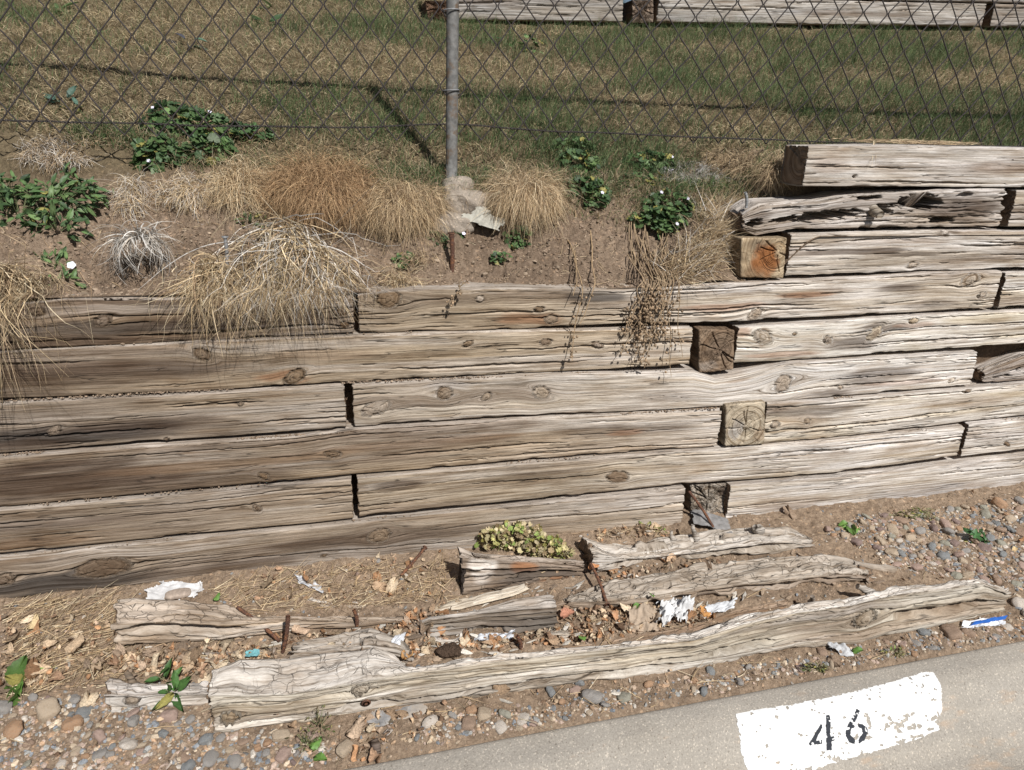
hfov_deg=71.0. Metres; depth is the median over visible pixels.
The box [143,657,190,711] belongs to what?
wilted plant
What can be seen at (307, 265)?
hanging straw
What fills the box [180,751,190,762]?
pebble
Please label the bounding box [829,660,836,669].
pebble
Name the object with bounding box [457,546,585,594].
rotten log
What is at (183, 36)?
broadleaf weed
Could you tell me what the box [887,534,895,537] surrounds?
pebble
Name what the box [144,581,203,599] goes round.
white rag
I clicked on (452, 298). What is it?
dead plant
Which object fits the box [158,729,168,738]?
pebble
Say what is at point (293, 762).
pebble
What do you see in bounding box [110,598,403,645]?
rotten log
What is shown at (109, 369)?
timber
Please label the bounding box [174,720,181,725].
pebble
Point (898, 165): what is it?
timber
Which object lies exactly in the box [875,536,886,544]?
pebble
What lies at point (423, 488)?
timber
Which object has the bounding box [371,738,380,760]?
burnt stick
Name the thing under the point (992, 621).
wrapper
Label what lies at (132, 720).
pebble
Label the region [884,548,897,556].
pebble
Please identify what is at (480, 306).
timber
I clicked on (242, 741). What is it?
pebble
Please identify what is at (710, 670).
pebble
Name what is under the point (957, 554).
pebble
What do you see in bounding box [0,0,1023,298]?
embankment
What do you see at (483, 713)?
pebble
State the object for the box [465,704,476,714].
pebble
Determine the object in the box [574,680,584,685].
pebble
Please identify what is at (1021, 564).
pebble
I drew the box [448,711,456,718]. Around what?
pebble
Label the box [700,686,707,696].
pebble
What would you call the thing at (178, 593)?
flat stone
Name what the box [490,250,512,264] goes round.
mallow plant
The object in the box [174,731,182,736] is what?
pebble
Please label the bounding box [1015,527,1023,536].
pebble
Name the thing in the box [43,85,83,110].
broadleaf weed
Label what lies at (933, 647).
pebble
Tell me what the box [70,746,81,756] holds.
pebble
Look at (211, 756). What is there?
pebble
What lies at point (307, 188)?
dry grass tuft
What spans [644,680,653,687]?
pebble
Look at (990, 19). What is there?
timber
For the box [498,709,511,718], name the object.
pebble
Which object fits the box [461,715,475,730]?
pebble
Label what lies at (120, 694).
rotten log
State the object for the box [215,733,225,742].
pebble
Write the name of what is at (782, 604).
rotten log
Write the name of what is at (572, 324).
dead plant
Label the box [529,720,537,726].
pebble
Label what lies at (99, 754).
pebble
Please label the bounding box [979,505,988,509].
pebble
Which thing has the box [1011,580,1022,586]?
pebble
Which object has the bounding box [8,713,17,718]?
pebble
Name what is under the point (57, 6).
broadleaf weed
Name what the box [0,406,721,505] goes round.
timber
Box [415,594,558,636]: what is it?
rotten log
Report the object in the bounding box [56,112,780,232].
lip grass
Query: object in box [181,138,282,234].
dry grass tuft
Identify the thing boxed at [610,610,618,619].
dead leaf
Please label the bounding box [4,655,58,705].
wilted plant
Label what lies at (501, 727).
pebble
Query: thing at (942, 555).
pebble
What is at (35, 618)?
dead leaf
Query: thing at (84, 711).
pebble
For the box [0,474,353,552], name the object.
timber
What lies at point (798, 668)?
pebble
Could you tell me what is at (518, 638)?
spike
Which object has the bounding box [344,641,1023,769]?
kerb
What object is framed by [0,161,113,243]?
broadleaf weed
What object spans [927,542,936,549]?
pebble
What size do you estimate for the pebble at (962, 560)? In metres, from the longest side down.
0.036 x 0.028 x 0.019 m
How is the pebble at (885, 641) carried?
on the ground at (816, 531)
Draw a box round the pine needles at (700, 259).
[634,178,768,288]
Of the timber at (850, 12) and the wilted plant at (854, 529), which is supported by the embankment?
the timber at (850, 12)
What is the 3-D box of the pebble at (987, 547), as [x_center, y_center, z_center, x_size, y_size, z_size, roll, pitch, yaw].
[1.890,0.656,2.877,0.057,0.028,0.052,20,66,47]
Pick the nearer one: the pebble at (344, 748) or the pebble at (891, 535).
the pebble at (344, 748)
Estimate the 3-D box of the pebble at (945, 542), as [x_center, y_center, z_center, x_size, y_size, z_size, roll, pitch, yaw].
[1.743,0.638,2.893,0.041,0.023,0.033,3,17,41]
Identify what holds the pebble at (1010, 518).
on the ground at (816, 531)
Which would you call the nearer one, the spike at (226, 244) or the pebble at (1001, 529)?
the spike at (226, 244)
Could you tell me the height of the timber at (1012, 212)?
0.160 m
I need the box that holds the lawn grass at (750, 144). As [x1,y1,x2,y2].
[0,0,1023,207]
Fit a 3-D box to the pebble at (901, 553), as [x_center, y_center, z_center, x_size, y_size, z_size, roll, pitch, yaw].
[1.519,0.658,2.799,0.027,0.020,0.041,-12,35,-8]
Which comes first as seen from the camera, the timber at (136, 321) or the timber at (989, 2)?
the timber at (136, 321)
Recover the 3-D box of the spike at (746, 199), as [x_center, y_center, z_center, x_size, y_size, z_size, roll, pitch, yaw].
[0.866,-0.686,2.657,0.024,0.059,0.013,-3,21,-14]
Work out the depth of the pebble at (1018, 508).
3.10 m
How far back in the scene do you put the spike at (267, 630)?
2.24 m
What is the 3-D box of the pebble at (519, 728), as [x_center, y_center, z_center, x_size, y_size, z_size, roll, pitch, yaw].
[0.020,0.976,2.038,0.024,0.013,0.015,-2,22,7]
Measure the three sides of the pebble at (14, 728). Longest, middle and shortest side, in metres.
0.059 x 0.056 x 0.033 m
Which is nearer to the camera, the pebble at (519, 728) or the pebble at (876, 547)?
the pebble at (519, 728)
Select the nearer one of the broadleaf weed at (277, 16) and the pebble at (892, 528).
the pebble at (892, 528)
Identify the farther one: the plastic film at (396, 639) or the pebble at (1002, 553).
the pebble at (1002, 553)
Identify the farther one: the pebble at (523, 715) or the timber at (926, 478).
the timber at (926, 478)
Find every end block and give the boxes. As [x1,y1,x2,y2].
[420,1,445,20]
[622,0,653,24]
[681,481,726,513]
[688,323,734,372]
[718,399,764,445]
[727,232,786,277]
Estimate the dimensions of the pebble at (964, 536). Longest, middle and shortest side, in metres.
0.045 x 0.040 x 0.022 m
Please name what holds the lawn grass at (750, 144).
on the embankment
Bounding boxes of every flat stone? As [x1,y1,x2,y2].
[165,588,190,599]
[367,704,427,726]
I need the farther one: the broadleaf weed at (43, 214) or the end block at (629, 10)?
the end block at (629, 10)
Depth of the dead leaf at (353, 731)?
1.97 m
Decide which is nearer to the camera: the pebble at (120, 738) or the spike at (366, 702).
the pebble at (120, 738)
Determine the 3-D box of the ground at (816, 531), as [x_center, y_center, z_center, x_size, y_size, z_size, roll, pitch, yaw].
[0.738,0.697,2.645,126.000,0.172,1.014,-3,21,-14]
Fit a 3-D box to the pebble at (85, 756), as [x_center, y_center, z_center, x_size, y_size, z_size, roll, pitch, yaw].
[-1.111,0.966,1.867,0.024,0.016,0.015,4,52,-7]
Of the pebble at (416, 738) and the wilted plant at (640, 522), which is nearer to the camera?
the pebble at (416, 738)
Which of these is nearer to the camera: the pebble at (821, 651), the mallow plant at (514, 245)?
the pebble at (821, 651)
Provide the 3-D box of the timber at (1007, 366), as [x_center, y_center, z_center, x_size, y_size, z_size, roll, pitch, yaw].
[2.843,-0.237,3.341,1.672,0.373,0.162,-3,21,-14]
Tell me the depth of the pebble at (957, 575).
2.71 m
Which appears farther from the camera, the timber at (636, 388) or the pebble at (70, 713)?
the timber at (636, 388)
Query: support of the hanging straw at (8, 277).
hanging from the embankment
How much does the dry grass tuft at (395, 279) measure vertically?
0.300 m
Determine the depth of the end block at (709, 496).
2.94 m
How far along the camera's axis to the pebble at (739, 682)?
2.21 m
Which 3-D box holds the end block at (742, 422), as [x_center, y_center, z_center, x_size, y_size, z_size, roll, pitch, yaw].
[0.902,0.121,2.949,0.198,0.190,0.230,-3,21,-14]
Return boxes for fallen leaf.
[213,592,219,600]
[309,736,321,749]
[314,752,326,760]
[852,646,863,653]
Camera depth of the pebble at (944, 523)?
3.00 m
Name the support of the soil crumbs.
on the ground at (816, 531)
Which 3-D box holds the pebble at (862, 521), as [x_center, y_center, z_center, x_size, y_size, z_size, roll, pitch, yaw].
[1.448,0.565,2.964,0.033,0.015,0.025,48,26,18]
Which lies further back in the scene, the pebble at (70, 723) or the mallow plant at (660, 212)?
the mallow plant at (660, 212)
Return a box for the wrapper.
[961,615,1007,627]
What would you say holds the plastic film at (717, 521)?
on the ground at (816, 531)
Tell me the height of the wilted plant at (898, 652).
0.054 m
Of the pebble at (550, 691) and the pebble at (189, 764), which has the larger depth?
the pebble at (550, 691)
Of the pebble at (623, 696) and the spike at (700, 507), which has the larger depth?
the spike at (700, 507)
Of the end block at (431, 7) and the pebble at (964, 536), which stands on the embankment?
the end block at (431, 7)
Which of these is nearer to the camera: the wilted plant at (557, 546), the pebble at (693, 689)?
the pebble at (693, 689)
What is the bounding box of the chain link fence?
[0,0,1023,177]
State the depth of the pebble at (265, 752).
1.91 m
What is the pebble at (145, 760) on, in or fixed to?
on the ground at (816, 531)
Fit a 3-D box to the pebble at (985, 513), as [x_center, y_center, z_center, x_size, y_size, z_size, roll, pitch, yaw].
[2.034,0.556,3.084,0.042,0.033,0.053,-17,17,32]
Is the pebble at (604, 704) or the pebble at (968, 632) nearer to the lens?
the pebble at (604, 704)
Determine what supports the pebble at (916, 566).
on the ground at (816, 531)
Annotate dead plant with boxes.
[446,282,464,306]
[567,209,595,360]
[620,221,684,376]
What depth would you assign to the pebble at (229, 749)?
1.91 m
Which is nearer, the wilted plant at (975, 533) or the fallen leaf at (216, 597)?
the fallen leaf at (216, 597)
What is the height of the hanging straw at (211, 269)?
0.410 m
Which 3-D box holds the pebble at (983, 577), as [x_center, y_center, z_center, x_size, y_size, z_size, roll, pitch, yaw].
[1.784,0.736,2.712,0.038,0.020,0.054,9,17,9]
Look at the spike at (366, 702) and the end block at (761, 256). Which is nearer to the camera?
the spike at (366, 702)
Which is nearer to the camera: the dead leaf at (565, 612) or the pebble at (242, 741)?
the pebble at (242, 741)
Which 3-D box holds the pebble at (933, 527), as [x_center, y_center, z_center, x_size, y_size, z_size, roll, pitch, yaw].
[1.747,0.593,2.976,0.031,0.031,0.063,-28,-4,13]
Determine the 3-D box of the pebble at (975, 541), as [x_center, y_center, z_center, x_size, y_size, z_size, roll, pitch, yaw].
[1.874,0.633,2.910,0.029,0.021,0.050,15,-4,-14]
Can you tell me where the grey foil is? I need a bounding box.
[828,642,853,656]
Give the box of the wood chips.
[0,508,1015,740]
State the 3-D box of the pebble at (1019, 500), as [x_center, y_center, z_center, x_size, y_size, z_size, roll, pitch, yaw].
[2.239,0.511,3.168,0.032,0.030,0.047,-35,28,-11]
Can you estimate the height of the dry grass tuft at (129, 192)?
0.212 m
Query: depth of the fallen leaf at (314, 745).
1.94 m
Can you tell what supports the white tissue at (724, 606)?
on the ground at (816, 531)
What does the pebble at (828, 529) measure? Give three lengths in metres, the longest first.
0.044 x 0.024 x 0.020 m
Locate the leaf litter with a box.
[0,490,1023,769]
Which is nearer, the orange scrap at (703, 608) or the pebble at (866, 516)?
the orange scrap at (703, 608)
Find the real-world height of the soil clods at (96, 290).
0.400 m
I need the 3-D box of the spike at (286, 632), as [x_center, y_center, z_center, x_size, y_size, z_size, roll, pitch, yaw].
[-0.690,0.758,2.185,0.037,0.132,0.015,-3,21,-14]
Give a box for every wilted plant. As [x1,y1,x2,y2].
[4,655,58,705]
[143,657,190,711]
[286,705,334,752]
[474,520,574,558]
[639,521,666,532]
[799,661,829,673]
[838,520,859,534]
[879,645,906,657]
[889,506,935,520]
[963,527,989,543]
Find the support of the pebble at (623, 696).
on the ground at (816, 531)
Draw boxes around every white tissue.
[656,594,694,626]
[704,597,737,617]
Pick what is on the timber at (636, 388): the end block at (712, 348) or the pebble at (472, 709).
the end block at (712, 348)
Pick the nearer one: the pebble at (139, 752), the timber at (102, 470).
the pebble at (139, 752)
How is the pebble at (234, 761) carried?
on the ground at (816, 531)
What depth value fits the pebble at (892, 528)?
2.92 m
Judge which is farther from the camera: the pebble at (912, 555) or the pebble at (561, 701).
the pebble at (912, 555)
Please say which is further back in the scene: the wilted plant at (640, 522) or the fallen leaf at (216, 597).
the wilted plant at (640, 522)
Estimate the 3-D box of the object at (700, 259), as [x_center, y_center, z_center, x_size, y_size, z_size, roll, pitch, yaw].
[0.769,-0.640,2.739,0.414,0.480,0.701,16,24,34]
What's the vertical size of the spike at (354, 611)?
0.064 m
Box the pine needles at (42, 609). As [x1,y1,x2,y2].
[0,169,1001,769]
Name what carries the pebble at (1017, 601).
on the ground at (816, 531)
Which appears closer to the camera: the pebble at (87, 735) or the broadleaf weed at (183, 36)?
the pebble at (87, 735)
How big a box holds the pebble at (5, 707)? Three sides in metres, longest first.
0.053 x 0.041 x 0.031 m
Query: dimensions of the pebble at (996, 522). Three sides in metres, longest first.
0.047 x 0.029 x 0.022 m
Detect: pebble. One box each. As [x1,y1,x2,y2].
[0,700,12,714]
[2,719,23,739]
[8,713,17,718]
[21,760,30,766]
[22,739,35,747]
[27,693,37,700]
[35,696,60,722]
[55,759,66,768]
[61,714,83,730]
[67,711,74,716]
[68,694,80,704]
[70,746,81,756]
[75,705,93,717]
[76,764,83,769]
[80,753,89,758]
[83,730,91,739]
[86,721,93,727]
[91,748,107,759]
[92,729,106,743]
[105,751,114,758]
[108,743,115,749]
[118,733,125,740]
[118,738,137,749]
[125,707,139,717]
[127,715,139,726]
[136,748,143,755]
[141,756,148,763]
[143,734,150,740]
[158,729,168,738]
[159,709,177,722]
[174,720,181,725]
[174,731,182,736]
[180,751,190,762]
[181,759,195,769]
[185,714,195,723]
[198,733,213,744]
[203,749,218,767]
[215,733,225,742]
[225,746,234,753]
[228,754,241,768]
[237,736,250,745]
[253,743,261,751]
[262,738,271,746]
[262,748,269,756]
[272,729,289,741]
[274,746,291,762]
[290,759,296,765]
[293,749,299,756]
[295,735,302,745]
[301,750,308,757]
[306,731,318,740]
[313,761,321,769]
[336,739,353,757]
[414,733,419,741]
[422,715,438,728]
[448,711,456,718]
[455,724,461,730]
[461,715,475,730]
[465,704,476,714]
[476,706,490,720]
[495,720,507,734]
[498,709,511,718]
[515,725,522,731]
[517,712,528,725]
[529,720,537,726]
[546,686,555,697]
[558,698,564,704]
[569,685,580,694]
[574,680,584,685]
[580,689,602,704]
[600,702,610,706]
[617,691,630,702]
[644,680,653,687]
[690,677,698,683]
[691,686,695,692]
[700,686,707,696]
[706,666,714,675]
[735,677,743,685]
[745,664,751,669]
[795,664,805,672]
[816,647,827,656]
[825,526,831,531]
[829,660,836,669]
[840,532,849,537]
[850,537,862,545]
[859,518,865,524]
[861,513,870,518]
[872,544,881,550]
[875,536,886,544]
[880,513,887,517]
[882,639,889,643]
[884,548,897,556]
[886,523,898,535]
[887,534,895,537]
[892,562,901,566]
[894,516,908,523]
[897,549,906,556]
[898,641,906,645]
[903,534,915,540]
[908,554,916,557]
[909,563,922,569]
[911,639,920,645]
[911,651,917,656]
[914,526,925,534]
[917,628,930,635]
[926,551,934,556]
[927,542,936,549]
[928,523,937,532]
[928,645,937,649]
[936,551,949,559]
[939,518,951,527]
[939,540,949,545]
[940,624,962,639]
[943,527,954,533]
[943,567,953,571]
[946,506,953,511]
[949,539,959,546]
[950,571,962,579]
[951,518,960,523]
[953,551,964,557]
[954,506,961,511]
[957,533,968,539]
[958,557,967,563]
[960,627,975,637]
[961,504,969,508]
[961,548,970,553]
[962,571,974,578]
[963,563,973,570]
[969,538,979,543]
[976,566,982,572]
[977,542,991,551]
[978,575,989,582]
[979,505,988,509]
[979,509,990,518]
[986,534,994,541]
[990,574,1001,584]
[991,497,1007,508]
[992,520,1000,525]
[995,526,1006,532]
[996,539,1007,545]
[999,550,1006,557]
[1003,515,1016,521]
[1003,623,1013,630]
[1004,525,1015,532]
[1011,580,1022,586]
[1011,597,1023,607]
[1014,496,1023,504]
[1014,505,1023,511]
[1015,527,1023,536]
[1017,561,1023,568]
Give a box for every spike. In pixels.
[221,236,228,264]
[236,606,280,642]
[281,614,289,652]
[352,609,358,626]
[361,699,370,705]
[400,545,427,575]
[448,232,454,272]
[515,634,522,649]
[590,563,609,605]
[688,491,713,528]
[744,191,748,207]
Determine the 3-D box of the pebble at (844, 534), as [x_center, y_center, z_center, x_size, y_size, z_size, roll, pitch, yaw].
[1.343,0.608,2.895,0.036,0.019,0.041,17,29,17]
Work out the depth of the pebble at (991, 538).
2.94 m
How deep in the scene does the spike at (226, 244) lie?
2.33 m
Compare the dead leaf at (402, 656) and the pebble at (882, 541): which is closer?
the dead leaf at (402, 656)
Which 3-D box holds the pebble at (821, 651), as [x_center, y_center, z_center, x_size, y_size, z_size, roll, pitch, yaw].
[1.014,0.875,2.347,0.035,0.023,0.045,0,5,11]
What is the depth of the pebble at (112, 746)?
1.90 m
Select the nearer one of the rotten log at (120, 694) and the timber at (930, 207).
the rotten log at (120, 694)
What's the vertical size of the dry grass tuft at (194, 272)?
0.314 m
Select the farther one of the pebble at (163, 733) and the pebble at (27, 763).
the pebble at (163, 733)
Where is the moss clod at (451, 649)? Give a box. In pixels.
[436,642,461,657]
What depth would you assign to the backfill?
2.81 m
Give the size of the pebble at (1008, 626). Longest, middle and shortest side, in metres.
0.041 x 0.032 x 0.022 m
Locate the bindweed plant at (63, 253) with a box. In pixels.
[32,246,86,287]
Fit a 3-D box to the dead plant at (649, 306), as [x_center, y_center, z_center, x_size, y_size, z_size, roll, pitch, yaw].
[0.516,-0.328,2.713,0.247,0.528,0.370,1,20,-1]
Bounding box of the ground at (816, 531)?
[0,481,1023,769]
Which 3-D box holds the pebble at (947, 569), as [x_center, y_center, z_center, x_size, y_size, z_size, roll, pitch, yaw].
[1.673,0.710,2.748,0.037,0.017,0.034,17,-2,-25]
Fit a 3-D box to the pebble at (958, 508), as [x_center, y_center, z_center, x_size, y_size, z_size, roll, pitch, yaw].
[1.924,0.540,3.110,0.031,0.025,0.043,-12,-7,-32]
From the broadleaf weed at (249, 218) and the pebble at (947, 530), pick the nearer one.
the broadleaf weed at (249, 218)
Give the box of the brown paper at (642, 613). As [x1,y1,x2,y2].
[628,602,659,632]
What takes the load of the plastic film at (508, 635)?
on the ground at (816, 531)
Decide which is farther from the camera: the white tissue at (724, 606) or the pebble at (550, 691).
the white tissue at (724, 606)
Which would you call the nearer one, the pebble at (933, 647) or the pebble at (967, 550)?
the pebble at (933, 647)
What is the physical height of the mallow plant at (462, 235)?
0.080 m
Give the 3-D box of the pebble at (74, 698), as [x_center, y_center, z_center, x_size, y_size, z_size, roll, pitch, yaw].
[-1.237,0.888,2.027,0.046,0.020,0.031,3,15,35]
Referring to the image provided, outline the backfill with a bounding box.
[344,295,1023,503]
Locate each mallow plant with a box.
[128,98,275,174]
[391,250,418,268]
[422,230,465,249]
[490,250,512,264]
[502,224,532,249]
[546,135,611,212]
[618,150,675,187]
[626,187,694,239]
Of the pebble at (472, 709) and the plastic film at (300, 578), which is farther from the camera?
the plastic film at (300, 578)
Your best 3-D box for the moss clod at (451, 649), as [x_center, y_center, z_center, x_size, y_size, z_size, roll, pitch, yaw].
[-0.197,0.829,2.240,0.081,0.041,0.056,-3,21,-14]
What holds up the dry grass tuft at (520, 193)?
on the embankment
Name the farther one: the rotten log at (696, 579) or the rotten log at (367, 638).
the rotten log at (696, 579)
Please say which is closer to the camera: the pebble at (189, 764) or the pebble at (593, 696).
the pebble at (189, 764)
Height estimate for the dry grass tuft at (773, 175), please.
0.277 m
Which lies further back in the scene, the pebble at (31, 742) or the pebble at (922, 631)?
the pebble at (922, 631)
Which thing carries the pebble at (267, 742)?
on the ground at (816, 531)
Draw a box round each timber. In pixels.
[0,292,353,349]
[0,322,692,397]
[0,381,345,452]
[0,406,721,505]
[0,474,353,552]
[0,483,684,597]
[352,347,976,425]
[356,268,1001,331]
[356,423,964,515]
[459,0,622,22]
[652,0,985,27]
[723,187,1006,234]
[723,449,1023,517]
[728,306,1023,361]
[764,378,1023,442]
[769,226,1023,274]
[780,144,1023,186]
[835,0,877,1]
[875,0,1023,4]
[957,415,1023,455]
[972,348,1023,381]
[981,4,1023,27]
[991,267,1023,307]
[998,188,1023,226]
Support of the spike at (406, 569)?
on the ground at (816, 531)
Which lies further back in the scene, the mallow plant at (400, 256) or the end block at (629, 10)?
the end block at (629, 10)
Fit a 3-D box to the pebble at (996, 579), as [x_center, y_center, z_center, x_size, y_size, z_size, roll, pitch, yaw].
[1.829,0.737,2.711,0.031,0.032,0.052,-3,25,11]
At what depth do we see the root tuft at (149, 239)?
2.25 m
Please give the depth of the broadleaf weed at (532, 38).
4.17 m
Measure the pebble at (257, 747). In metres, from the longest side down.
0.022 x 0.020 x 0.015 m
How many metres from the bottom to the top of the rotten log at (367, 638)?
0.083 m
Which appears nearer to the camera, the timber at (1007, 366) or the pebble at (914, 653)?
the pebble at (914, 653)
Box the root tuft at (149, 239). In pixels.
[86,196,189,280]
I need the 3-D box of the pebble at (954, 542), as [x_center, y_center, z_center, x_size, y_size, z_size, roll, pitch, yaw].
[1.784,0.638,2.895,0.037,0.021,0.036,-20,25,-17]
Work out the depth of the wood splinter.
2.44 m
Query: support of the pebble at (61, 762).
on the ground at (816, 531)
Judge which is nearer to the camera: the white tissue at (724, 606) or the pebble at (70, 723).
the pebble at (70, 723)
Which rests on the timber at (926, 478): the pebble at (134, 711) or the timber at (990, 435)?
the timber at (990, 435)
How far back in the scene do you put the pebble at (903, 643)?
2.39 m
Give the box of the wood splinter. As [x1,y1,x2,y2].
[434,582,529,610]
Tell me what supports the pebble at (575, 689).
on the ground at (816, 531)
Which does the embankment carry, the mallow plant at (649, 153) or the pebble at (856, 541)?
the mallow plant at (649, 153)
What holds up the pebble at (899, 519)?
on the ground at (816, 531)
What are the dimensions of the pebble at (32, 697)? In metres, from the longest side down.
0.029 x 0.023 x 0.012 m
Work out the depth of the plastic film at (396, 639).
2.24 m
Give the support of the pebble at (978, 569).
on the ground at (816, 531)
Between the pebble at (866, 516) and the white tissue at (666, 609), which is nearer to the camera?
the white tissue at (666, 609)
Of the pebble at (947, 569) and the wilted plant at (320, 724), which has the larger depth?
the pebble at (947, 569)
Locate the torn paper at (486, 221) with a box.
[461,206,504,230]
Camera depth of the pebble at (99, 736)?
1.92 m
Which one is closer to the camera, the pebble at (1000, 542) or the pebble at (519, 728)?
the pebble at (519, 728)
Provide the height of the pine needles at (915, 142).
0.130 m
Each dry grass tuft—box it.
[2,120,111,176]
[100,164,162,224]
[133,162,221,222]
[172,210,232,308]
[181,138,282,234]
[241,128,393,245]
[342,157,459,255]
[368,256,436,289]
[388,247,438,269]
[468,130,587,242]
[659,151,749,188]
[685,141,810,196]
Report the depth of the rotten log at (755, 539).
2.74 m
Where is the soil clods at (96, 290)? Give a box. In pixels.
[0,175,748,296]
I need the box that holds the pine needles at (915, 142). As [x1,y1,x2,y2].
[826,130,983,165]
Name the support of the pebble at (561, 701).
on the ground at (816, 531)
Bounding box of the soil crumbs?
[0,172,1023,769]
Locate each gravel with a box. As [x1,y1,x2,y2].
[0,496,1023,769]
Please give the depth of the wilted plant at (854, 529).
2.93 m
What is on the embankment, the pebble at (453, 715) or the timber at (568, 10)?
the timber at (568, 10)
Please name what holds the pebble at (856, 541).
on the ground at (816, 531)
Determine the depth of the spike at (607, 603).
2.48 m
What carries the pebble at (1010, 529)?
on the ground at (816, 531)
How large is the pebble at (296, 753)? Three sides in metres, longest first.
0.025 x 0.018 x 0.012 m
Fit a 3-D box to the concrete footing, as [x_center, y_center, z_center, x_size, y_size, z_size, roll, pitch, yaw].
[-0.177,-0.673,2.691,0.281,0.209,0.210,-3,21,-14]
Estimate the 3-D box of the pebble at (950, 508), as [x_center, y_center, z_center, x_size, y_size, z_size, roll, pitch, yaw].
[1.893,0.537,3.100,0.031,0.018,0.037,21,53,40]
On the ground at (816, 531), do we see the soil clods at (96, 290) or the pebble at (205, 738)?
the pebble at (205, 738)
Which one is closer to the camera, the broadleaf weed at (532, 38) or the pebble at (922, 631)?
the pebble at (922, 631)
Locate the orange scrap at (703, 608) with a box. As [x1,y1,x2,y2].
[700,605,710,616]
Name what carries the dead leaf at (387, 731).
on the ground at (816, 531)
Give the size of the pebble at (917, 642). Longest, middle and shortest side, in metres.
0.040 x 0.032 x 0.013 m
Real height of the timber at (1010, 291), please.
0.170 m
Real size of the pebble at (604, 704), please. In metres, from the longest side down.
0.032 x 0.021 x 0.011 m
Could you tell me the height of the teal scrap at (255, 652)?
0.011 m
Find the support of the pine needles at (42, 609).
on the ground at (816, 531)
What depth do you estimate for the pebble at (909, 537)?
2.89 m
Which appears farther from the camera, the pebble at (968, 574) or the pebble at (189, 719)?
the pebble at (968, 574)
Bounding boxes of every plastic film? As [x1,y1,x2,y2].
[294,574,322,592]
[392,632,405,644]
[474,629,514,640]
[688,507,732,532]
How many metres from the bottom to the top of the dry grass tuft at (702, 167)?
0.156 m
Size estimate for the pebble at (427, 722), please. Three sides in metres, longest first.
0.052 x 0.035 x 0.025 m
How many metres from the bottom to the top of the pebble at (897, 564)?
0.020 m
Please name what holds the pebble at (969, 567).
on the ground at (816, 531)
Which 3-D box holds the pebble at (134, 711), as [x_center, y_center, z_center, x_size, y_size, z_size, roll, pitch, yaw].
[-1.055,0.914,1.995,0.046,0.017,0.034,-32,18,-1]
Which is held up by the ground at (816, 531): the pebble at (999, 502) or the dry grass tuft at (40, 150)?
the pebble at (999, 502)
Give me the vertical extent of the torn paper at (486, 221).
0.084 m
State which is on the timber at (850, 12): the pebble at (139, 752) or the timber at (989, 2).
the timber at (989, 2)
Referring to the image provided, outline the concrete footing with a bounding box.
[431,176,495,234]
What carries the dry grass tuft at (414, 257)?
on the embankment
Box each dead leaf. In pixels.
[26,613,39,628]
[291,624,309,634]
[346,717,366,738]
[401,650,412,659]
[560,607,573,618]
[588,563,598,568]
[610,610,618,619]
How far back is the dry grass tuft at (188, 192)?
2.50 m
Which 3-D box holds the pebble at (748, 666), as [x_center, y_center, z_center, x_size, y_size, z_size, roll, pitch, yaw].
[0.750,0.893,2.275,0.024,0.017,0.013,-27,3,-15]
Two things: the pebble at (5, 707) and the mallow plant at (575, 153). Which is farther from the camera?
the mallow plant at (575, 153)
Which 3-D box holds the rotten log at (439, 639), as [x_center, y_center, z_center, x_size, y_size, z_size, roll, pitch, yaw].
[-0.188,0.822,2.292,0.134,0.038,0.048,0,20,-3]
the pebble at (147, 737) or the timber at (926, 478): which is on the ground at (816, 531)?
the pebble at (147, 737)
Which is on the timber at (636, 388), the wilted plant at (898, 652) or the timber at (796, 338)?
the timber at (796, 338)
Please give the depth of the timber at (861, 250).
2.85 m
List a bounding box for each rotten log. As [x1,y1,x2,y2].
[103,670,209,712]
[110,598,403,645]
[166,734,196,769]
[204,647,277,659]
[208,579,1010,733]
[288,628,413,666]
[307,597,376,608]
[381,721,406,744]
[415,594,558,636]
[434,636,473,645]
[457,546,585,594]
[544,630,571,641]
[552,599,790,648]
[564,553,876,608]
[578,524,814,573]
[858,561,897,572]
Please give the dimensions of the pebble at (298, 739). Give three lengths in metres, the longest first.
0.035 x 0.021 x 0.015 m
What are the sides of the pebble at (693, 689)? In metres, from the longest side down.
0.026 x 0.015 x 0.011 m
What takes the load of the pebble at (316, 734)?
on the ground at (816, 531)
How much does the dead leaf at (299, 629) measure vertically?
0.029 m
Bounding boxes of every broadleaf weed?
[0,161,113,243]
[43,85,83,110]
[54,2,78,11]
[161,33,209,51]
[231,210,268,227]
[248,0,281,21]
[496,34,543,53]
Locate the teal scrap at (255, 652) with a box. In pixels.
[245,649,259,656]
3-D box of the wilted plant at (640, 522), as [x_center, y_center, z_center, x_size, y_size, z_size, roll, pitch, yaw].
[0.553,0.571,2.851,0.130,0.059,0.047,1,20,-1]
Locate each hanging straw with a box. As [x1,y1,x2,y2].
[0,232,122,422]
[124,150,435,368]
[125,221,282,355]

